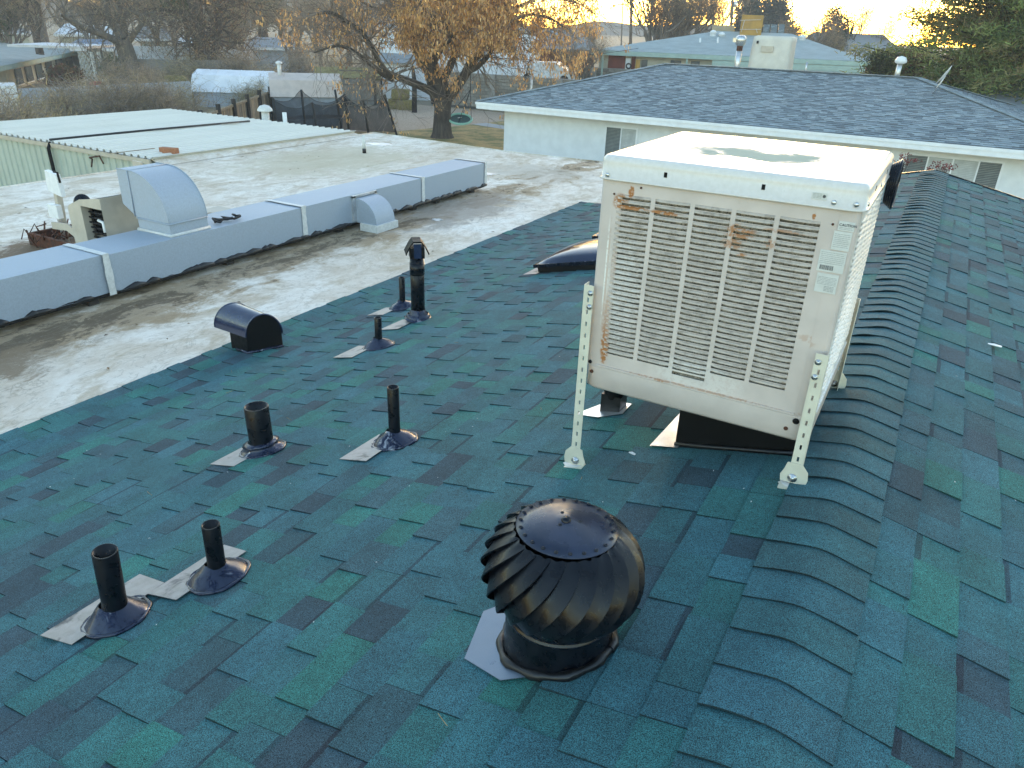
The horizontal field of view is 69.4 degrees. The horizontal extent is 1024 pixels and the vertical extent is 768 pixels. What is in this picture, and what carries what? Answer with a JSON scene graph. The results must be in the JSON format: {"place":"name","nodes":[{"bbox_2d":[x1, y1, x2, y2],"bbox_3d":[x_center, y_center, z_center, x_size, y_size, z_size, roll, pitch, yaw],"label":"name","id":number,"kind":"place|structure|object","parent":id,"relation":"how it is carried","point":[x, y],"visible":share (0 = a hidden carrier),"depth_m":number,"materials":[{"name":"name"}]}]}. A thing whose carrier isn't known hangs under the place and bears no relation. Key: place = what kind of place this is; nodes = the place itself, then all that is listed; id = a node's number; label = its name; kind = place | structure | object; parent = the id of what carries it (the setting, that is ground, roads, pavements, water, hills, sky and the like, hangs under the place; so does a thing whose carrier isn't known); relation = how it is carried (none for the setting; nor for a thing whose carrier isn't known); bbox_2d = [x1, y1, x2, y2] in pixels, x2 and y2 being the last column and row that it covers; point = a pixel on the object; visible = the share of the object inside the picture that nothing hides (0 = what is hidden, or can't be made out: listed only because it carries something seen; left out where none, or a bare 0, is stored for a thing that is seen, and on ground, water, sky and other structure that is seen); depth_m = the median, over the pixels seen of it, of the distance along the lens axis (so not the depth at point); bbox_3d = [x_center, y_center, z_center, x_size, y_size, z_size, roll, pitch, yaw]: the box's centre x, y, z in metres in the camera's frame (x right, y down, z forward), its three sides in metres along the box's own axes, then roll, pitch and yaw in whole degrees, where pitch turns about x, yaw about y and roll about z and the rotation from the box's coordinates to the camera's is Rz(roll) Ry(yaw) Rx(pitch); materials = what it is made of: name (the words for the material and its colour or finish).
{"place":"outdoors","nodes":[
{"label":"outdoors","id":0,"kind":"place"},
{"bbox_2d":[53,23,114,56],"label":"distant house","id":1,"kind":"structure","parent":0,"point":[63,32],"depth_m":84.32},
{"bbox_2d":[235,0,287,36],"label":"tree","id":2,"kind":"object","parent":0,"point":[260,35],"visible":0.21,"depth_m":84.51,"materials":[{"name":"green plant"}]},
{"bbox_2d":[6,0,711,36],"bbox_3d":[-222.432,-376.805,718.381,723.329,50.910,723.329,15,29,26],"label":"hills","id":3,"kind":"structure","parent":0,"point":[617,28],"depth_m":834.17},
{"bbox_2d":[354,121,503,149],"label":"lawn","id":4,"kind":"structure","parent":0,"point":[482,136],"depth_m":37.24,"materials":[{"name":"green plant"}]},
{"bbox_2d":[231,0,631,138],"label":"locust tree","id":5,"kind":"object","parent":4,"relation":"on","point":[491,27],"visible":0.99,"depth_m":32.81,"materials":[{"name":"orange plant"}]},
{"bbox_2d":[449,74,472,124],"bbox_3d":[-2.496,-13.929,35.722,1.208,2.606,1.186,15,29,26],"label":"saucer swing","id":6,"kind":"object","parent":5,"relation":"hanging from","point":[463,118],"visible":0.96,"depth_m":36.11,"materials":[{"name":"fabric"}]},
{"bbox_2d":[15,15,975,112],"bbox_3d":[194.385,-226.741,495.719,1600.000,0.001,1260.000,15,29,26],"label":"ground","id":7,"kind":"structure","parent":0,"point":[635,39],"depth_m":181.32,"materials":[{"name":"soil"}]},
{"bbox_2d":[0,82,17,119],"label":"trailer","id":8,"kind":"object","parent":7,"relation":"on","point":[10,84],"visible":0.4,"depth_m":34.76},
{"bbox_2d":[0,0,32,42],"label":"tree","id":9,"kind":"object","parent":7,"relation":"on","point":[6,25],"visible":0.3,"depth_m":63.58,"materials":[{"name":"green plant"}]},
{"bbox_2d":[0,79,52,120],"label":"bare shrub","id":10,"kind":"object","parent":7,"relation":"on","point":[11,114],"visible":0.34,"depth_m":26.30,"materials":[{"name":"brown plant"}]},
{"bbox_2d":[4,0,57,58],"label":"bare tree","id":11,"kind":"object","parent":7,"relation":"on","point":[36,28],"visible":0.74,"depth_m":58.09,"materials":[{"name":"brown plant"}]},
{"bbox_2d":[0,0,66,43],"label":"bare tree","id":12,"kind":"object","parent":7,"relation":"on","point":[14,30],"visible":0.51,"depth_m":64.80,"materials":[{"name":"brown plant"}]},
{"bbox_2d":[0,42,80,88],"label":"house","id":13,"kind":"structure","parent":7,"relation":"on","point":[16,63],"depth_m":56.26,"materials":[{"name":"white"}]},
{"bbox_2d":[0,78,99,120],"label":"bare shrub","id":14,"kind":"object","parent":7,"relation":"on","point":[56,114],"visible":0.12,"depth_m":27.95,"materials":[{"name":"brown plant"}]},
{"bbox_2d":[7,42,114,78],"bbox_3d":[-32.145,-23.028,53.550,5.000,2.836,5.393,0,26,-5],"label":"carport","id":15,"kind":"object","parent":7,"relation":"on","point":[47,45],"visible":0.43,"depth_m":51.57,"materials":[{"name":"white metal"}]},
{"bbox_2d":[38,63,85,86],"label":"hedge","id":16,"kind":"object","parent":7,"relation":"on","point":[55,70],"visible":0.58,"depth_m":41.23,"materials":[{"name":"brown plant"}]},
{"bbox_2d":[0,60,129,119],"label":"bare shrub","id":17,"kind":"object","parent":7,"relation":"on","point":[65,95],"visible":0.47,"depth_m":30.85,"materials":[{"name":"brown plant"}]},
{"bbox_2d":[16,70,138,114],"bbox_3d":[-20.182,-13.186,34.715,5.140,3.110,5.621,20,31,32],"label":"bare shrub","id":18,"kind":"object","parent":7,"relation":"on","point":[84,96],"visible":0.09,"depth_m":34.82,"materials":[{"name":"brown plant"}]},
{"bbox_2d":[46,0,120,38],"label":"bare tree","id":19,"kind":"object","parent":7,"relation":"on","point":[91,16],"visible":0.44,"depth_m":79.38,"materials":[{"name":"brown plant"}]},
{"bbox_2d":[78,51,100,80],"bbox_3d":[-28.769,-21.387,50.713,0.782,2.572,1.150,15,29,26],"label":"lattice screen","id":20,"kind":"object","parent":7,"relation":"on","point":[91,62],"visible":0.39,"depth_m":50.50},
{"bbox_2d":[70,39,113,75],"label":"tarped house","id":21,"kind":"structure","parent":7,"relation":"on","point":[98,42],"depth_m":63.94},
{"bbox_2d":[33,61,177,114],"bbox_3d":[-18.044,-12.760,33.253,6.224,3.917,6.533,-19,33,-37],"label":"bare shrub","id":22,"kind":"object","parent":7,"relation":"on","point":[117,98],"visible":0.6,"depth_m":33.12,"materials":[{"name":"brown plant"}]},
{"bbox_2d":[18,81,192,117],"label":"blue wall","id":23,"kind":"structure","parent":7,"relation":"on","point":[43,90],"depth_m":38.95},
{"bbox_2d":[1,0,211,82],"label":"forked tree","id":24,"kind":"object","parent":7,"relation":"on","point":[122,39],"visible":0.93,"depth_m":49.08,"materials":[{"name":"brown plant"}]},
{"bbox_2d":[65,51,166,83],"bbox_3d":[-24.799,-19.400,46.644,6.222,3.731,5.928,-8,28,-20],"label":"bare shrub","id":25,"kind":"object","parent":7,"relation":"on","point":[109,73],"visible":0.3,"depth_m":46.14,"materials":[{"name":"brown plant"}]},
{"bbox_2d":[72,67,172,113],"bbox_3d":[-18.073,-13.542,35.476,5.917,3.274,5.411,20,31,32],"label":"bare shrub","id":26,"kind":"object","parent":7,"relation":"on","point":[124,91],"visible":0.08,"depth_m":35.08,"materials":[{"name":"brown plant"}]},
{"bbox_2d":[130,0,173,44],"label":"bare tree","id":27,"kind":"object","parent":7,"relation":"on","point":[154,6],"visible":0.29,"depth_m":70.41,"materials":[{"name":"brown plant"}]},
{"bbox_2d":[114,52,206,98],"bbox_3d":[-20.884,-17.088,42.158,5.928,3.731,6.222,6,26,8],"label":"bare shrub","id":28,"kind":"object","parent":7,"relation":"on","point":[146,73],"visible":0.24,"depth_m":41.68,"materials":[{"name":"brown plant"}]},
{"bbox_2d":[130,50,197,83],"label":"bare shrub","id":29,"kind":"object","parent":7,"relation":"on","point":[177,70],"visible":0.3,"depth_m":49.60,"materials":[{"name":"brown plant"}]},
{"bbox_2d":[110,64,237,112],"bbox_3d":[-16.402,-13.046,34.292,5.632,3.544,5.910,18,30,29],"label":"bare shrub","id":30,"kind":"object","parent":7,"relation":"on","point":[160,93],"visible":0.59,"depth_m":33.90,"materials":[{"name":"brown plant"}]},
{"bbox_2d":[152,0,203,57],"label":"tree","id":31,"kind":"object","parent":7,"relation":"on","point":[180,2],"visible":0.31,"depth_m":56.68,"materials":[{"name":"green plant"}]},
{"bbox_2d":[0,109,360,186],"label":"metal building","id":32,"kind":"structure","parent":7,"relation":"on","point":[24,157],"depth_m":15.68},
{"bbox_2d":[49,120,249,140],"bbox_3d":[-7.851,-5.696,16.527,0.044,0.054,4.843,18,30,29],"label":"drain pipe","id":33,"kind":"object","parent":32,"relation":"on","point":[102,134],"visible":1,"depth_m":16.17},
{"bbox_2d":[257,105,272,120],"bbox_3d":[-6.518,-6.939,19.617,0.370,0.894,0.370,5,26,6],"label":"roof vent","id":34,"kind":"object","parent":32,"relation":"on","point":[264,110],"visible":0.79,"depth_m":19.41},
{"bbox_2d":[114,46,252,59],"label":"yard wall","id":35,"kind":"structure","parent":7,"relation":"on","point":[137,49],"depth_m":58.42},
{"bbox_2d":[104,58,270,75],"bbox_3d":[-23.048,-22.097,53.094,11.045,2.158,0.150,-8,28,-20],"label":"block fence","id":36,"kind":"object","parent":7,"relation":"on","point":[262,63],"visible":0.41,"depth_m":52.58,"materials":[{"name":"concrete"}]},
{"bbox_2d":[158,50,218,81],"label":"bare shrub","id":37,"kind":"object","parent":7,"relation":"on","point":[194,69],"visible":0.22,"depth_m":51.59,"materials":[{"name":"brown plant"}]},
{"bbox_2d":[148,72,230,112],"bbox_3d":[-16.893,-14.638,38.110,4.870,2.947,5.325,5,26,6],"label":"bare shrub","id":38,"kind":"object","parent":7,"relation":"on","point":[187,99],"visible":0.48,"depth_m":38.32,"materials":[{"name":"brown plant"}]},
{"bbox_2d":[86,0,307,70],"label":"tall tree","id":39,"kind":"object","parent":7,"relation":"on","point":[194,5],"visible":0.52,"depth_m":53.74,"materials":[{"name":"brown plant"}]},
{"bbox_2d":[135,0,314,64],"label":"tall tree","id":40,"kind":"object","parent":7,"relation":"on","point":[214,41],"visible":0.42,"depth_m":55.73,"materials":[{"name":"brown plant"}]},
{"bbox_2d":[191,69,274,106],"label":"shed","id":41,"kind":"structure","parent":7,"relation":"on","point":[224,78],"depth_m":45.06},
{"bbox_2d":[205,0,264,47],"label":"bare tree","id":42,"kind":"object","parent":7,"relation":"on","point":[252,25],"visible":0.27,"depth_m":71.53,"materials":[{"name":"brown plant"}]},
{"bbox_2d":[197,86,274,120],"bbox_3d":[-12.172,-12.259,33.913,0.190,1.850,13.308,0,26,-5],"label":"wooden fence","id":43,"kind":"object","parent":7,"relation":"on","point":[247,107],"visible":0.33,"depth_m":34.17,"materials":[{"name":"brown wood"}]},
{"bbox_2d":[209,76,268,104],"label":"bare shrub","id":44,"kind":"object","parent":7,"relation":"on","point":[247,88],"visible":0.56,"depth_m":44.24,"materials":[{"name":"brown plant"}]},
{"bbox_2d":[190,39,288,72],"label":"bare shrub","id":45,"kind":"object","parent":7,"relation":"on","point":[237,61],"visible":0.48,"depth_m":51.87,"materials":[{"name":"brown plant"}]},
{"bbox_2d":[244,37,294,70],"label":"distant house","id":46,"kind":"structure","parent":7,"relation":"on","point":[268,48],"depth_m":77.69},
{"bbox_2d":[234,36,334,72],"bbox_3d":[-15.678,-23.650,55.171,8.088,4.850,7.706,-21,34,-39],"label":"bare shrub","id":47,"kind":"object","parent":7,"relation":"on","point":[293,69],"visible":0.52,"depth_m":54.63,"materials":[{"name":"brown plant"}]},
{"bbox_2d":[254,0,324,70],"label":"bare tree","id":48,"kind":"object","parent":7,"relation":"on","point":[297,21],"visible":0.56,"depth_m":66.90,"materials":[{"name":"brown plant"}]},
{"bbox_2d":[268,61,342,125],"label":"shed","id":49,"kind":"structure","parent":7,"relation":"on","point":[285,86],"depth_m":38.32,"materials":[{"name":"white plastic"}]},
{"bbox_2d":[295,0,342,66],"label":"bare tree","id":50,"kind":"object","parent":7,"relation":"on","point":[322,26],"visible":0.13,"depth_m":83.35,"materials":[{"name":"brown plant"}]},
{"bbox_2d":[272,89,397,134],"bbox_3d":[-8.659,-12.901,35.275,4.509,2.082,4.836,15,29,26],"label":"trampoline","id":51,"kind":"object","parent":7,"relation":"on","point":[314,113],"visible":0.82,"depth_m":35.04,"materials":[{"name":"black"}]},
{"bbox_2d":[314,66,382,96],"bbox_3d":[-11.065,-20.200,50.055,4.484,2.180,2.000,-3,26,-11],"label":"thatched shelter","id":52,"kind":"object","parent":7,"relation":"on","point":[354,74],"visible":0.27,"depth_m":49.65,"materials":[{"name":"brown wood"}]},
{"bbox_2d":[339,70,376,104],"bbox_3d":[-10.204,-19.698,49.126,2.364,2.140,0.169,-8,27,-20],"label":"grey fence panel","id":53,"kind":"object","parent":7,"relation":"on","point":[372,101],"visible":0.36,"depth_m":49.29,"materials":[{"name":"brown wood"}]},
{"bbox_2d":[378,50,412,99],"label":"white shed","id":54,"kind":"structure","parent":7,"relation":"on","point":[395,61],"depth_m":51.45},
{"bbox_2d":[343,105,504,131],"bbox_3d":[-6.577,-15.662,43.491,11.500,0.001,14.400,15,29,26],"label":"gravel bed","id":55,"kind":"object","parent":7,"relation":"on","point":[407,120],"visible":0.5,"depth_m":44.27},
{"bbox_2d":[388,98,397,108],"bbox_3d":[-7.438,-18.130,47.862,1.074,0.600,0.890,2,26,0],"label":"straw bale","id":56,"kind":"object","parent":55,"relation":"on","point":[391,102],"visible":0.51,"depth_m":47.46},
{"bbox_2d":[391,88,409,99],"bbox_3d":[-7.125,-18.573,47.377,1.103,0.600,0.877,2,26,1],"label":"straw bale","id":57,"kind":"object","parent":56,"relation":"on","point":[395,94],"visible":0.82,"depth_m":47.02},
{"bbox_2d":[412,66,416,112],"bbox_3d":[-6.061,-18.215,45.729,0.315,2.710,0.342,-17,32,-34],"label":"dark post","id":58,"kind":"object","parent":55,"relation":"on","point":[414,106],"visible":0.59,"depth_m":45.83,"materials":[{"name":"brown wood"}]},
{"bbox_2d":[379,23,535,100],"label":"white building","id":59,"kind":"structure","parent":7,"relation":"on","point":[420,75],"depth_m":53.05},
{"bbox_2d":[516,61,578,78],"bbox_3d":[2.578,-22.115,52.544,4.250,1.450,1.640,8,26,13],"label":"parked car","id":60,"kind":"object","parent":7,"relation":"on","point":[547,74],"visible":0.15,"depth_m":51.78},
{"bbox_2d":[553,28,616,79],"bbox_3d":[5.005,-21.795,51.029,4.819,5.515,5.935,-11,29,-25],"label":"bare tree","id":61,"kind":"object","parent":7,"relation":"on","point":[599,50],"visible":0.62,"depth_m":50.58,"materials":[{"name":"brown plant"}]},
{"bbox_2d":[567,66,631,79],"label":"block wall","id":62,"kind":"structure","parent":7,"relation":"on","point":[607,71],"depth_m":52.52,"materials":[{"name":"concrete"}]},
{"bbox_2d":[623,0,730,40],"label":"bare tree","id":63,"kind":"object","parent":7,"relation":"on","point":[658,36],"visible":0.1,"depth_m":72.39,"materials":[{"name":"brown plant"}]},
{"bbox_2d":[608,0,755,41],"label":"bare tree","id":64,"kind":"object","parent":7,"relation":"on","point":[663,11],"visible":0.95,"depth_m":63.89,"materials":[{"name":"brown plant"}]},
{"bbox_2d":[701,0,749,31],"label":"bare tree","id":65,"kind":"object","parent":7,"relation":"on","point":[729,5],"visible":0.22,"depth_m":94.99,"materials":[{"name":"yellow plant"}]},
{"bbox_2d":[591,31,869,74],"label":"house","id":66,"kind":"structure","parent":7,"relation":"on","point":[708,49],"depth_m":51.06,"materials":[{"name":"green"}]},
{"bbox_2d":[740,15,763,35],"bbox_3d":[17.464,-26.087,54.217,1.629,1.698,1.496,9,27,14],"label":"boxed cooler","id":67,"kind":"object","parent":66,"relation":"on","point":[751,24],"visible":0.89,"depth_m":53.53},
{"bbox_2d":[763,24,784,32],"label":"solar panels","id":68,"kind":"object","parent":66,"relation":"on","point":[766,27],"visible":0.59,"depth_m":55.24,"materials":[{"name":"glass"}]},
{"bbox_2d":[728,0,777,32],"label":"spruce tree","id":69,"kind":"object","parent":7,"relation":"on","point":[757,7],"visible":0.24,"depth_m":99.84,"materials":[{"name":"green plant"}]},
{"bbox_2d":[760,0,806,35],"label":"spruce tree","id":70,"kind":"object","parent":7,"relation":"on","point":[779,7],"visible":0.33,"depth_m":102.03,"materials":[{"name":"green plant"}]},
{"bbox_2d":[776,5,848,45],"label":"bare tree","id":71,"kind":"object","parent":7,"relation":"on","point":[810,36],"visible":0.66,"depth_m":70.53,"materials":[{"name":"brown plant"}]},
{"bbox_2d":[807,17,853,52],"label":"bare tree","id":72,"kind":"object","parent":7,"relation":"on","point":[838,46],"visible":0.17,"depth_m":71.68,"materials":[{"name":"brown plant"}]},
{"bbox_2d":[817,0,858,48],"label":"evergreen tree","id":73,"kind":"object","parent":7,"relation":"on","point":[841,16],"visible":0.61,"depth_m":75.90,"materials":[{"name":"green plant"}]},
{"bbox_2d":[807,32,900,53],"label":"distant house","id":74,"kind":"structure","parent":7,"relation":"on","point":[862,39],"depth_m":85.99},
{"bbox_2d":[805,0,911,45],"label":"bare tree","id":75,"kind":"object","parent":7,"relation":"on","point":[864,14],"visible":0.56,"depth_m":85.19,"materials":[{"name":"brown plant"}]},
{"bbox_2d":[859,45,903,74],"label":"bush","id":76,"kind":"object","parent":7,"relation":"on","point":[871,67],"visible":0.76,"depth_m":28.83,"materials":[{"name":"green plant"}]},
{"bbox_2d":[892,41,930,76],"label":"bush","id":77,"kind":"object","parent":7,"relation":"on","point":[905,69],"visible":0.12,"depth_m":29.88,"materials":[{"name":"green plant"}]},
{"bbox_2d":[893,152,957,172],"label":"red shrub","id":78,"kind":"object","parent":7,"relation":"on","point":[943,167],"visible":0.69,"depth_m":12.24,"materials":[{"name":"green plant"}]},
{"bbox_2d":[834,0,1023,103],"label":"pine tree","id":79,"kind":"object","parent":7,"relation":"on","point":[994,31],"visible":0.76,"depth_m":26.82,"materials":[{"name":"green plant"}]},
{"bbox_2d":[955,82,1023,109],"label":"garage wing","id":80,"kind":"structure","parent":7,"relation":"on","point":[1010,100],"depth_m":26.42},
{"bbox_2d":[432,71,575,110],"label":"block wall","id":81,"kind":"structure","parent":0,"point":[507,88],"depth_m":48.33,"materials":[{"name":"concrete"}]},
{"bbox_2d":[0,132,1023,767],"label":"house","id":82,"kind":"structure","parent":0,"point":[856,600],"depth_m":2.93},
{"bbox_2d":[21,160,142,248],"bbox_3d":[-4.808,-2.025,8.347,1.624,1.013,0.890,15,29,26],"label":"stripped cooler","id":83,"kind":"object","parent":82,"relation":"on","point":[92,219],"visible":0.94,"depth_m":8.03,"materials":[{"name":"beige metal"}]},
{"bbox_2d":[40,543,163,644],"bbox_3d":[-1.403,0.685,2.571,0.303,0.345,0.378,15,29,26],"label":"vent pipe","id":84,"kind":"object","parent":82,"relation":"on","point":[119,607],"visible":1,"depth_m":2.53,"materials":[{"name":"black paint"}]},
{"bbox_2d":[148,519,250,599],"bbox_3d":[-1.119,0.619,2.717,0.288,0.275,0.338,15,29,26],"label":"vent pipe","id":85,"kind":"object","parent":82,"relation":"on","point":[219,567],"visible":1,"depth_m":2.69,"materials":[{"name":"black paint"}]},
{"bbox_2d":[0,158,486,327],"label":"air duct","id":86,"kind":"object","parent":82,"relation":"on","point":[39,283],"visible":0.94,"depth_m":7.70,"materials":[{"name":"metal"}]},
{"bbox_2d":[115,162,210,237],"bbox_3d":[-3.605,-1.910,7.654,0.720,0.622,0.499,15,29,26],"label":"duct elbow","id":87,"kind":"object","parent":86,"relation":"on","point":[166,199],"visible":1,"depth_m":7.52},
{"bbox_2d":[210,401,286,466],"bbox_3d":[-1.353,0.260,3.840,0.278,0.290,0.342,15,29,26],"label":"vent pipe","id":88,"kind":"object","parent":82,"relation":"on","point":[263,441],"visible":1,"depth_m":3.83,"materials":[{"name":"black paint"}]},
{"bbox_2d":[214,302,283,353],"bbox_3d":[-2.140,-0.444,6.031,0.547,0.377,0.279,18,30,30],"label":"hooded vent","id":89,"kind":"object","parent":82,"relation":"on","point":[251,330],"visible":1,"depth_m":5.94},
{"bbox_2d":[333,316,394,357],"bbox_3d":[-1.069,-0.351,5.478,0.319,0.268,0.414,15,29,26],"label":"vent pipe","id":90,"kind":"object","parent":82,"relation":"on","point":[377,342],"visible":1,"depth_m":5.49,"materials":[{"name":"black paint"}]},
{"bbox_2d":[351,190,397,233],"bbox_3d":[-1.797,-2.268,9.732,0.388,0.441,0.490,15,29,26],"label":"side elbow","id":91,"kind":"object","parent":82,"relation":"on","point":[372,212],"visible":1,"depth_m":9.63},
{"bbox_2d":[340,384,417,460],"bbox_3d":[-0.627,0.184,3.620,0.273,0.335,0.366,15,29,26],"label":"vent pipe","id":92,"kind":"object","parent":82,"relation":"on","point":[394,436],"visible":1,"depth_m":3.64,"materials":[{"name":"black paint"}]},
{"bbox_2d":[367,276,410,315],"bbox_3d":[-1.056,-0.792,6.650,0.317,0.322,0.400,15,29,26],"label":"vent pipe","id":93,"kind":"object","parent":82,"relation":"on","point":[401,304],"visible":0.92,"depth_m":6.66,"materials":[{"name":"black paint"}]},
{"bbox_2d":[382,237,430,329],"bbox_3d":[-0.868,-0.805,5.982,0.460,0.713,0.244,-16,31,-33],"label":"flue pipe","id":94,"kind":"object","parent":82,"relation":"on","point":[417,312],"visible":0.98,"depth_m":6.00,"materials":[{"name":"metal"}]},
{"bbox_2d":[464,498,644,681],"bbox_3d":[0.113,0.557,2.037,0.488,0.479,0.446,15,29,26],"label":"turbine ventilator","id":95,"kind":"object","parent":82,"relation":"on","point":[563,579],"visible":1,"depth_m":1.89,"materials":[{"name":"black paint"}]},
{"bbox_2d":[523,238,597,274],"bbox_3d":[0.833,-1.292,7.335,1.061,0.359,1.050,15,29,26],"label":"skylight","id":96,"kind":"object","parent":82,"relation":"on","point":[580,255],"visible":0.51,"depth_m":7.08},
{"bbox_2d":[578,390,630,417],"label":"vent pipe","id":97,"kind":"object","parent":82,"relation":"on","point":[612,403],"visible":0.37,"depth_m":3.59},
{"bbox_2d":[650,410,801,455],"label":"roof curb","id":98,"kind":"structure","parent":82,"relation":"on","point":[684,429],"depth_m":3.04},
{"bbox_2d":[563,132,903,488],"bbox_3d":[0.897,-0.289,3.063,0.990,1.293,1.022,15,29,26],"label":"evaporative cooler","id":99,"kind":"object","parent":82,"relation":"on","point":[729,270],"visible":1,"depth_m":2.62,"materials":[{"name":"paint"}]},
{"bbox_2d":[68,0,983,46],"label":"sky","id":100,"kind":"structure","parent":0,"point":[901,3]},
{"bbox_2d":[535,29,594,66],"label":"brick house","id":101,"kind":"structure","parent":0,"point":[579,46],"depth_m":60.79,"materials":[{"name":"brick"}]},
{"bbox_2d":[475,63,1023,198],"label":"neighbour house","id":102,"kind":"structure","parent":0,"point":[977,138],"depth_m":23.60,"materials":[{"name":"white paint"}]},
{"bbox_2d":[600,121,641,160],"bbox_3d":[3.683,-8.158,25.180,1.420,1.370,0.050,15,29,26],"label":"window","id":103,"kind":"structure","parent":102,"relation":"in","point":[615,136],"depth_m":25.11,"materials":[{"name":"white glass"}]},
{"bbox_2d":[733,35,745,66],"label":"chimney pipe","id":104,"kind":"object","parent":102,"relation":"on","point":[740,40],"visible":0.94,"depth_m":26.24,"materials":[{"name":"metal"}]},
{"bbox_2d":[748,35,796,69],"bbox_3d":[9.328,-11.727,26.612,1.483,1.448,1.206,15,29,26],"label":"covered cooler","id":105,"kind":"object","parent":102,"relation":"on","point":[773,52],"visible":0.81,"depth_m":26.07,"materials":[{"name":"fabric"}]},
{"bbox_2d":[901,149,1010,190],"bbox_3d":[12.317,-5.788,20.873,2.690,1.420,0.050,15,29,26],"label":"window","id":106,"kind":"structure","parent":102,"relation":"in","point":[991,172],"depth_m":20.56,"materials":[{"name":"white glass"}]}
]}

